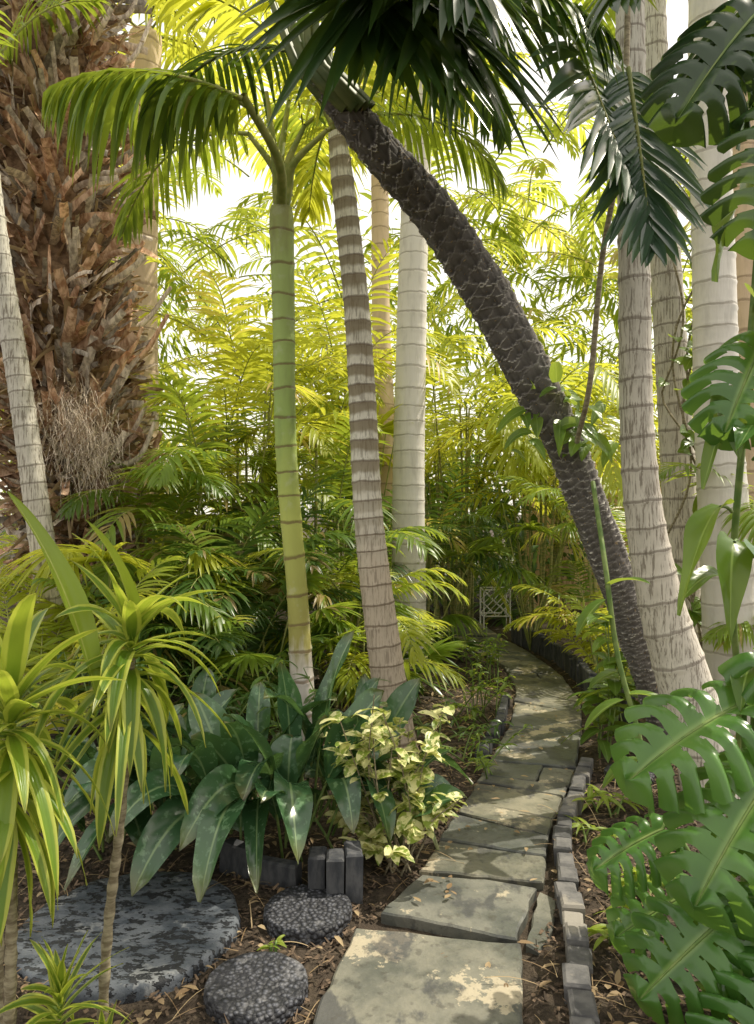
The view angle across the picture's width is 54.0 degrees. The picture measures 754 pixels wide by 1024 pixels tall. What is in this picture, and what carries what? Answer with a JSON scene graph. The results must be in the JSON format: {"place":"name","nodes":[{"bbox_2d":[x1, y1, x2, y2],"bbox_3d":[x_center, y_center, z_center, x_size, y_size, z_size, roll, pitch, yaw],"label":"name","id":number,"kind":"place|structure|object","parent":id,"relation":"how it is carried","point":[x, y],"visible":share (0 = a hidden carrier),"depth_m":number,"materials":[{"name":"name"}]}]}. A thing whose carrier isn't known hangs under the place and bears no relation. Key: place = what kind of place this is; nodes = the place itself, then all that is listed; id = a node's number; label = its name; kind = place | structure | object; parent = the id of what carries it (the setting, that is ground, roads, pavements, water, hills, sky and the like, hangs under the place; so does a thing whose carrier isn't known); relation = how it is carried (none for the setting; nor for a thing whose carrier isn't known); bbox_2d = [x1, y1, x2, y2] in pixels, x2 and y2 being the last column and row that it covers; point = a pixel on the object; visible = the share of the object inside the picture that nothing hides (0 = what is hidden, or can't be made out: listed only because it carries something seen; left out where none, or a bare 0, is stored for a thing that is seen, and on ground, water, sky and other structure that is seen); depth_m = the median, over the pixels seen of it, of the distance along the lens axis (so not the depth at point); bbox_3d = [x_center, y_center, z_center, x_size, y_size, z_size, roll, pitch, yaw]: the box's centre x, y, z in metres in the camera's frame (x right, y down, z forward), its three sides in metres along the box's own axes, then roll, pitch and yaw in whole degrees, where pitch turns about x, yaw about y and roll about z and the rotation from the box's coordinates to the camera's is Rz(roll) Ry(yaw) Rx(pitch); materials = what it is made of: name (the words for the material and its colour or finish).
{"place":"outdoors","nodes":[
{"label":"outdoors","id":0,"kind":"place"},
{"bbox_2d":[0,0,691,514],"label":"sky","id":1,"kind":"structure","parent":0,"point":[208,211],"materials":[{"name":"white"}]},
{"bbox_2d":[0,515,744,1023],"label":"ground","id":2,"kind":"structure","parent":0,"point":[532,973],"depth_m":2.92,"materials":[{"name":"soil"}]},
{"bbox_2d":[0,535,50,649],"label":"areca palm","id":3,"kind":"object","parent":2,"relation":"on","point":[16,577],"visible":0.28,"depth_m":4.64,"materials":[{"name":"green plant"}]},
{"bbox_2d":[0,653,94,1023],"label":"dracaena plant","id":4,"kind":"object","parent":2,"relation":"on","point":[63,768],"visible":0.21,"depth_m":1.98,"materials":[{"name":"green plant"}]},
{"bbox_2d":[0,0,110,729],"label":"palm tree","id":5,"kind":"object","parent":2,"relation":"on","point":[31,464],"visible":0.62,"depth_m":4.95,"materials":[{"name":"grey plant"}]},
{"bbox_2d":[0,592,125,1023],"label":"dracaena plant","id":6,"kind":"object","parent":2,"relation":"on","point":[22,769],"visible":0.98,"depth_m":1.67,"materials":[{"name":"green plant"}]},
{"bbox_2d":[0,930,132,1023],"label":"dracaena plant","id":7,"kind":"object","parent":2,"relation":"on","point":[59,990],"visible":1,"depth_m":1.75,"materials":[{"name":"green plant"}]},
{"bbox_2d":[0,556,186,768],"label":"areca palm","id":8,"kind":"object","parent":2,"relation":"on","point":[42,643],"visible":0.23,"depth_m":4.42,"materials":[{"name":"green plant"}]},
{"bbox_2d":[0,397,192,651],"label":"areca palm","id":9,"kind":"object","parent":2,"relation":"on","point":[3,558],"visible":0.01,"depth_m":6.15,"materials":[{"name":"green plant"}]},
{"bbox_2d":[65,1000,133,1023],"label":"dracaena plant","id":10,"kind":"object","parent":2,"relation":"on","point":[109,1019],"visible":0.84,"depth_m":1.81,"materials":[{"name":"green plant"}]},
{"bbox_2d":[0,0,221,684],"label":"shaggy palm tree","id":11,"kind":"object","parent":2,"relation":"on","point":[74,285],"visible":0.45,"depth_m":5.65,"materials":[{"name":"brown plant"}]},
{"bbox_2d":[34,357,148,521],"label":"air plant moss","id":12,"kind":"object","parent":11,"relation":"attached to","point":[67,425],"visible":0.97,"depth_m":5.28,"materials":[{"name":"brown plant"}]},
{"bbox_2d":[0,636,232,786],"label":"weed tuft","id":13,"kind":"object","parent":2,"relation":"on","point":[52,753],"visible":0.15,"depth_m":4.03,"materials":[{"name":"green plant"}]},
{"bbox_2d":[7,491,234,1023],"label":"dracaena plant","id":14,"kind":"object","parent":2,"relation":"on","point":[123,732],"visible":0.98,"depth_m":1.85,"materials":[{"name":"green plant"}]},
{"bbox_2d":[16,871,240,1005],"bbox_3d":[-0.844,1.437,2.529,0.741,0.086,0.737,0,0,0],"label":"round stepping stone","id":15,"kind":"object","parent":2,"relation":"on","point":[170,931],"visible":0.8,"depth_m":2.45,"materials":[{"name":"stone"}]},
{"bbox_2d":[0,538,265,679],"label":"fan palm","id":16,"kind":"object","parent":2,"relation":"on","point":[74,554],"visible":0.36,"depth_m":4.65,"materials":[{"name":"green plant"}]},
{"bbox_2d":[1,419,276,650],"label":"areca palm","id":17,"kind":"object","parent":2,"relation":"on","point":[254,450],"visible":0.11,"depth_m":6.82,"materials":[{"name":"green plant"}]},
{"bbox_2d":[27,552,281,728],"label":"areca palm","id":18,"kind":"object","parent":2,"relation":"on","point":[217,622],"visible":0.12,"depth_m":4.56,"materials":[{"name":"green plant"}]},
{"bbox_2d":[54,374,305,696],"bbox_3d":[-1.604,0.257,5.980,2.098,2.454,2.294,0,0,41],"label":"areca palm","id":19,"kind":"object","parent":2,"relation":"on","point":[158,478],"visible":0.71,"depth_m":5.51,"materials":[{"name":"green plant"}]},
{"bbox_2d":[62,557,340,728],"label":"areca palm","id":20,"kind":"object","parent":2,"relation":"on","point":[217,645],"visible":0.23,"depth_m":4.63,"materials":[{"name":"green plant"}]},
{"bbox_2d":[106,0,302,592],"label":"palm tree","id":21,"kind":"object","parent":2,"relation":"on","point":[148,282],"visible":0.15,"depth_m":7.90,"materials":[{"name":"beige plant"}]},
{"bbox_2d":[137,644,316,775],"bbox_3d":[-0.953,1.089,4.096,1.283,0.731,1.229,0,0,0],"label":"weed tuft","id":22,"kind":"object","parent":2,"relation":"on","point":[246,696],"visible":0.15,"depth_m":4.05,"materials":[{"name":"green plant"}]},
{"bbox_2d":[131,382,350,561],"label":"fan palm","id":23,"kind":"object","parent":2,"relation":"on","point":[301,391],"visible":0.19,"depth_m":6.12,"materials":[{"name":"green plant"}]},
{"bbox_2d":[137,468,361,687],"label":"areca palm","id":24,"kind":"object","parent":2,"relation":"on","point":[226,544],"visible":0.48,"depth_m":5.20,"materials":[{"name":"green plant"}]},
{"bbox_2d":[203,951,307,1023],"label":"round stepping stone","id":25,"kind":"object","parent":2,"relation":"on","point":[264,987],"visible":1,"depth_m":2.17,"materials":[{"name":"grey stone"}]},
{"bbox_2d":[41,630,472,902],"bbox_3d":[-0.458,0.975,3.184,1.886,0.898,1.189,0,0,-21],"label":"broad leaf plant","id":26,"kind":"object","parent":2,"relation":"on","point":[227,776],"visible":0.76,"depth_m":2.93,"materials":[{"name":"green plant"}]},
{"bbox_2d":[128,254,392,632],"bbox_3d":[-1.313,-0.453,7.234,2.990,3.873,3.126,0,0,0],"label":"areca palm","id":27,"kind":"object","parent":2,"relation":"on","point":[242,356],"visible":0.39,"depth_m":6.59,"materials":[{"name":"green plant"}]},
{"bbox_2d":[219,837,301,888],"bbox_3d":[-0.459,1.405,2.891,0.370,0.169,0.086,0,0,28],"label":"timber edging","id":28,"kind":"object","parent":2,"relation":"on","point":[283,873],"visible":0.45,"depth_m":2.85,"materials":[{"name":"grey wood"}]},
{"bbox_2d":[258,934,286,951],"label":"weed tuft","id":29,"kind":"object","parent":2,"relation":"on","point":[278,940],"visible":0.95,"depth_m":2.40,"materials":[{"name":"green plant"}]},
{"bbox_2d":[188,556,366,719],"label":"fan palm","id":30,"kind":"object","parent":2,"relation":"on","point":[241,660],"visible":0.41,"depth_m":4.82,"materials":[{"name":"green plant"}]},
{"bbox_2d":[263,884,351,946],"bbox_3d":[-0.245,1.435,2.622,0.313,0.090,0.313,0,0,0],"label":"round stepping stone","id":31,"kind":"object","parent":2,"relation":"on","point":[303,913],"visible":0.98,"depth_m":2.56,"materials":[{"name":"grey stone"}]},
{"bbox_2d":[107,91,509,740],"bbox_3d":[-0.479,-0.696,5.113,2.613,4.404,1.715,0,0,0],"label":"green palm tree","id":32,"kind":"object","parent":2,"relation":"on","point":[281,223],"visible":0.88,"depth_m":4.47,"materials":[{"name":"green plant"}]},
{"bbox_2d":[41,68,286,204],"bbox_3d":[-1.138,-2.069,4.024,1.222,0.844,0.983,0,0,0],"label":"palm frond cluster","id":33,"kind":"object","parent":32,"relation":"attached to","point":[104,103],"visible":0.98,"depth_m":3.86,"materials":[{"name":"green plant"}]},
{"bbox_2d":[185,0,431,668],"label":"palm tree","id":34,"kind":"object","parent":2,"relation":"on","point":[408,487],"visible":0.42,"depth_m":6.87,"materials":[{"name":"beige plant"}]},
{"bbox_2d":[191,413,449,681],"bbox_3d":[-0.523,0.337,6.250,2.317,2.294,2.121,0,0,0],"label":"areca palm","id":35,"kind":"object","parent":2,"relation":"on","point":[401,534],"visible":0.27,"depth_m":6.14,"materials":[{"name":"green plant"}]},
{"bbox_2d":[255,660,398,792],"bbox_3d":[-0.356,1.154,3.870,0.938,0.602,0.957,0,0,0],"label":"broad-leaved plant","id":36,"kind":"object","parent":2,"relation":"on","point":[306,676],"visible":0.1,"depth_m":4.05,"materials":[{"name":"green plant"}]},
{"bbox_2d":[144,0,511,757],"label":"banded palm tree","id":37,"kind":"object","parent":2,"relation":"on","point":[382,634],"visible":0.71,"depth_m":4.33,"materials":[{"name":"grey plant"}]},
{"bbox_2d":[308,840,362,903],"bbox_3d":[-0.154,1.372,2.781,0.208,0.216,0.156,0,0,0],"label":"paver block stack","id":38,"kind":"object","parent":2,"relation":"on","point":[336,870],"visible":0.82,"depth_m":2.73,"materials":[{"name":"grey concrete"}]},
{"bbox_2d":[0,0,692,608],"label":"background foliage","id":39,"kind":"object","parent":2,"relation":"on","point":[572,256],"visible":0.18,"depth_m":13.13,"materials":[{"name":"green plant"}]},
{"bbox_2d":[243,548,468,710],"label":"areca palm","id":40,"kind":"object","parent":2,"relation":"on","point":[417,657],"visible":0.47,"depth_m":5.34,"materials":[{"name":"green plant"}]},
{"bbox_2d":[226,238,512,636],"bbox_3d":[-0.176,-0.647,8.643,3.562,4.259,3.580,0,0,0],"label":"areca palm","id":41,"kind":"object","parent":2,"relation":"on","point":[340,337],"visible":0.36,"depth_m":7.96,"materials":[{"name":"green plant"}]},
{"bbox_2d":[276,588,466,709],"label":"fan palm","id":42,"kind":"object","parent":2,"relation":"on","point":[443,649],"visible":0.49,"depth_m":5.20,"materials":[{"name":"green plant"}]},
{"bbox_2d":[296,367,460,647],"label":"fan palm","id":43,"kind":"object","parent":2,"relation":"on","point":[389,426],"visible":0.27,"depth_m":7.34,"materials":[{"name":"green plant"}]},
{"bbox_2d":[234,52,532,559],"bbox_3d":[-0.131,-2.175,8.780,3.599,7.365,2.833,0,0,0],"label":"palm tree","id":44,"kind":"object","parent":2,"relation":"on","point":[380,214],"visible":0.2,"depth_m":8.53,"materials":[{"name":"beige plant"}]},
{"bbox_2d":[319,694,466,875],"bbox_3d":[0.043,1.079,3.004,0.624,0.749,0.618,0,0,0],"label":"variegated shrub","id":45,"kind":"object","parent":2,"relation":"on","point":[374,840],"visible":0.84,"depth_m":2.94,"materials":[{"name":"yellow plant"}]},
{"bbox_2d":[136,0,673,765],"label":"leaning palm tree","id":46,"kind":"object","parent":2,"relation":"on","point":[444,50],"visible":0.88,"depth_m":3.39,"materials":[{"name":"grey plant"}]},
{"bbox_2d":[519,0,709,267],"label":"hanging palm frond","id":47,"kind":"object","parent":46,"relation":"attached to","point":[620,148],"visible":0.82,"depth_m":2.80,"materials":[{"name":"green plant"}]},
{"bbox_2d":[572,0,753,130],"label":"hanging palm frond","id":48,"kind":"object","parent":46,"relation":"attached to","point":[599,9],"visible":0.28,"depth_m":2.40,"materials":[{"name":"green plant"}]},
{"bbox_2d":[356,643,469,702],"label":"palm frond","id":49,"kind":"object","parent":2,"relation":"on","point":[418,670],"visible":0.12,"depth_m":5.88,"materials":[{"name":"green plant"}]},
{"bbox_2d":[307,447,531,630],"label":"areca palm","id":50,"kind":"object","parent":2,"relation":"on","point":[457,534],"visible":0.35,"depth_m":7.49,"materials":[{"name":"green plant"}]},
{"bbox_2d":[346,544,512,641],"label":"fan palm","id":51,"kind":"object","parent":2,"relation":"on","point":[453,619],"visible":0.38,"depth_m":7.17,"materials":[{"name":"green plant"}]},
{"bbox_2d":[299,321,605,623],"bbox_3d":[0.747,-0.446,9.776,4.342,3.858,3.746,0,0,0],"label":"areca palm","id":52,"kind":"object","parent":2,"relation":"on","point":[532,456],"visible":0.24,"depth_m":9.21,"materials":[{"name":"green plant"}]},
{"bbox_2d":[412,696,513,750],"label":"weed tuft","id":53,"kind":"object","parent":2,"relation":"on","point":[460,733],"visible":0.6,"depth_m":4.43,"materials":[{"name":"green plant"}]},
{"bbox_2d":[429,631,503,666],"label":"palm frond","id":54,"kind":"object","parent":2,"relation":"on","point":[436,639],"visible":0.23,"depth_m":7.12,"materials":[{"name":"green plant"}]},
{"bbox_2d":[305,437,630,618],"bbox_3d":[1.659,0.405,11.239,5.909,3.695,4.596,0,0,0],"label":"shade shrub","id":55,"kind":"object","parent":2,"relation":"on","point":[510,521],"visible":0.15,"depth_m":10.36,"materials":[{"name":"green plant"}]},
{"bbox_2d":[410,724,532,778],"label":"weed tuft","id":56,"kind":"object","parent":2,"relation":"on","point":[483,763],"visible":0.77,"depth_m":4.17,"materials":[{"name":"green plant"}]},
{"bbox_2d":[442,663,514,723],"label":"weed tuft","id":57,"kind":"object","parent":2,"relation":"on","point":[473,714],"visible":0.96,"depth_m":5.10,"materials":[{"name":"green plant"}]},
{"bbox_2d":[451,623,509,684],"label":"weed tuft","id":58,"kind":"object","parent":2,"relation":"on","point":[487,653],"visible":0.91,"depth_m":6.27,"materials":[{"name":"green plant"}]},
{"bbox_2d":[475,694,509,763],"bbox_3d":[0.795,1.423,4.895,0.097,0.134,1.450,0,0,16],"label":"timber edging","id":59,"kind":"object","parent":2,"relation":"on","point":[502,713],"visible":0.64,"depth_m":4.81,"materials":[{"name":"grey wood"}]},
{"bbox_2d":[465,598,538,627],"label":"bromeliad plant","id":60,"kind":"object","parent":2,"relation":"on","point":[514,612],"visible":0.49,"depth_m":9.53,"materials":[{"name":"green plant"}]},
{"bbox_2d":[461,495,616,649],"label":"fan palm","id":61,"kind":"object","parent":2,"relation":"on","point":[526,574],"visible":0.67,"depth_m":7.49,"materials":[{"name":"green plant"}]},
{"bbox_2d":[487,475,629,666],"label":"areca palm","id":62,"kind":"object","parent":2,"relation":"on","point":[541,490],"visible":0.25,"depth_m":7.00,"materials":[{"name":"green plant"}]},
{"bbox_2d":[424,355,692,637],"bbox_3d":[1.978,-0.154,8.523,3.799,3.274,3.607,0,0,0],"label":"areca palm","id":63,"kind":"object","parent":2,"relation":"on","point":[607,469],"visible":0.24,"depth_m":8.48,"materials":[{"name":"green plant"}]},
{"bbox_2d":[503,584,630,690],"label":"areca palm","id":64,"kind":"object","parent":2,"relation":"on","point":[569,617],"visible":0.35,"depth_m":6.28,"materials":[{"name":"green plant"}]},
{"bbox_2d":[511,623,634,723],"bbox_3d":[1.669,1.360,6.618,0.200,0.260,3.239,0,0,-3],"label":"timber edging","id":65,"kind":"object","parent":2,"relation":"on","point":[577,669],"visible":0.59,"depth_m":6.80,"materials":[{"name":"black wood"}]},
{"bbox_2d":[496,5,655,827],"bbox_3d":[0.972,-0.699,3.589,0.722,4.302,0.773,0,0,0],"label":"climbing vine","id":66,"kind":"object","parent":2,"relation":"on","point":[587,432],"visible":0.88,"depth_m":3.55,"materials":[{"name":"green plant"}]},
{"bbox_2d":[552,757,599,1023],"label":"brick edging","id":67,"kind":"object","parent":2,"relation":"on","point":[577,971],"visible":0.95,"depth_m":2.56,"materials":[{"name":"grey brick"}]},
{"bbox_2d":[555,813,617,855],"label":"cordyline seedling","id":68,"kind":"object","parent":2,"relation":"on","point":[578,824],"visible":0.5,"depth_m":3.25,"materials":[{"name":"green plant"}]},
{"bbox_2d":[515,432,660,610],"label":"areca palm","id":69,"kind":"object","parent":2,"relation":"on","point":[537,535],"visible":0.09,"depth_m":7.75,"materials":[{"name":"green plant"}]},
{"bbox_2d":[519,456,660,609],"bbox_3d":[5.500,0.321,10.924,6.804,2.319,0.076,0,0,0],"label":"shrub","id":70,"kind":"object","parent":2,"relation":"on","point":[566,550],"depth_m":10.89,"materials":[{"name":"green plant"}]},
{"bbox_2d":[561,655,639,762],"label":"ginger plant","id":71,"kind":"object","parent":2,"relation":"on","point":[611,678],"visible":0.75,"depth_m":4.30,"materials":[{"name":"green plant"}]},
{"bbox_2d":[573,613,634,720],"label":"ginger plant","id":72,"kind":"object","parent":2,"relation":"on","point":[607,662],"visible":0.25,"depth_m":4.94,"materials":[{"name":"green plant"}]},
{"bbox_2d":[571,784,646,817],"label":"cordyline seedling","id":73,"kind":"object","parent":2,"relation":"on","point":[606,799],"visible":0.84,"depth_m":3.52,"materials":[{"name":"green plant"}]},
{"bbox_2d":[587,904,648,950],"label":"cordyline seedling","id":74,"kind":"object","parent":2,"relation":"on","point":[602,929],"visible":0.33,"depth_m":2.44,"materials":[{"name":"green plant"}]},
{"bbox_2d":[603,764,654,784],"bbox_3d":[1.363,1.437,4.001,0.264,0.086,0.257,0,0,0],"label":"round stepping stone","id":75,"kind":"object","parent":2,"relation":"on","point":[607,768],"visible":0.11,"depth_m":3.95,"materials":[{"name":"grey stone"}]},
{"bbox_2d":[608,862,675,899],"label":"cordyline seedling","id":76,"kind":"object","parent":2,"relation":"on","point":[635,878],"visible":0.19,"depth_m":2.79,"materials":[{"name":"green plant"}]},
{"bbox_2d":[549,0,740,816],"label":"palm tree","id":77,"kind":"object","parent":2,"relation":"on","point":[677,655],"visible":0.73,"depth_m":3.61,"materials":[{"name":"beige plant"}]},
{"bbox_2d":[586,648,753,1023],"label":"monstera plant","id":78,"kind":"object","parent":2,"relation":"on","point":[708,907],"visible":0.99,"depth_m":2.09,"materials":[{"name":"green plant"}]},
{"bbox_2d":[645,0,701,640],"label":"palm tree","id":79,"kind":"object","parent":2,"relation":"on","point":[666,303],"visible":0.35,"depth_m":5.21,"materials":[{"name":"beige plant"}]},
{"bbox_2d":[658,152,702,647],"bbox_3d":[2.121,-0.662,4.995,0.514,4.232,0.304,0,0,0],"label":"climbing vine","id":80,"kind":"object","parent":2,"relation":"on","point":[686,444],"visible":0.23,"depth_m":4.99,"materials":[{"name":"green plant"}]},
{"bbox_2d":[638,0,753,817],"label":"climbing vine","id":81,"kind":"object","parent":2,"relation":"on","point":[726,414],"visible":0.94,"depth_m":2.28,"materials":[{"name":"green plant"}]},
{"bbox_2d":[658,462,753,654],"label":"areca palm","id":82,"kind":"object","parent":2,"relation":"on","point":[747,525],"visible":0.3,"depth_m":4.55,"materials":[{"name":"green plant"}]},
{"bbox_2d":[666,0,753,507],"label":"palm tree","id":83,"kind":"object","parent":2,"relation":"on","point":[744,266],"visible":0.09,"depth_m":5.88,"materials":[{"name":"beige plant"}]},
{"bbox_2d":[688,0,753,736],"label":"palm tree","id":84,"kind":"object","parent":2,"relation":"on","point":[715,315],"visible":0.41,"depth_m":4.70,"materials":[{"name":"beige plant"}]},
{"bbox_2d":[313,617,581,1023],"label":"stone path","id":85,"kind":"structure","parent":0,"point":[397,977],"depth_m":2.70,"materials":[{"name":"stone"}]},
{"bbox_2d":[480,587,510,629],"bbox_3d":[1.460,1.196,9.150,0.338,0.509,0.316,0,0,0],"label":"garden chair","id":86,"kind":"object","parent":85,"relation":"on","point":[483,613],"visible":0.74,"depth_m":9.00,"materials":[{"name":"paint"}]}
]}

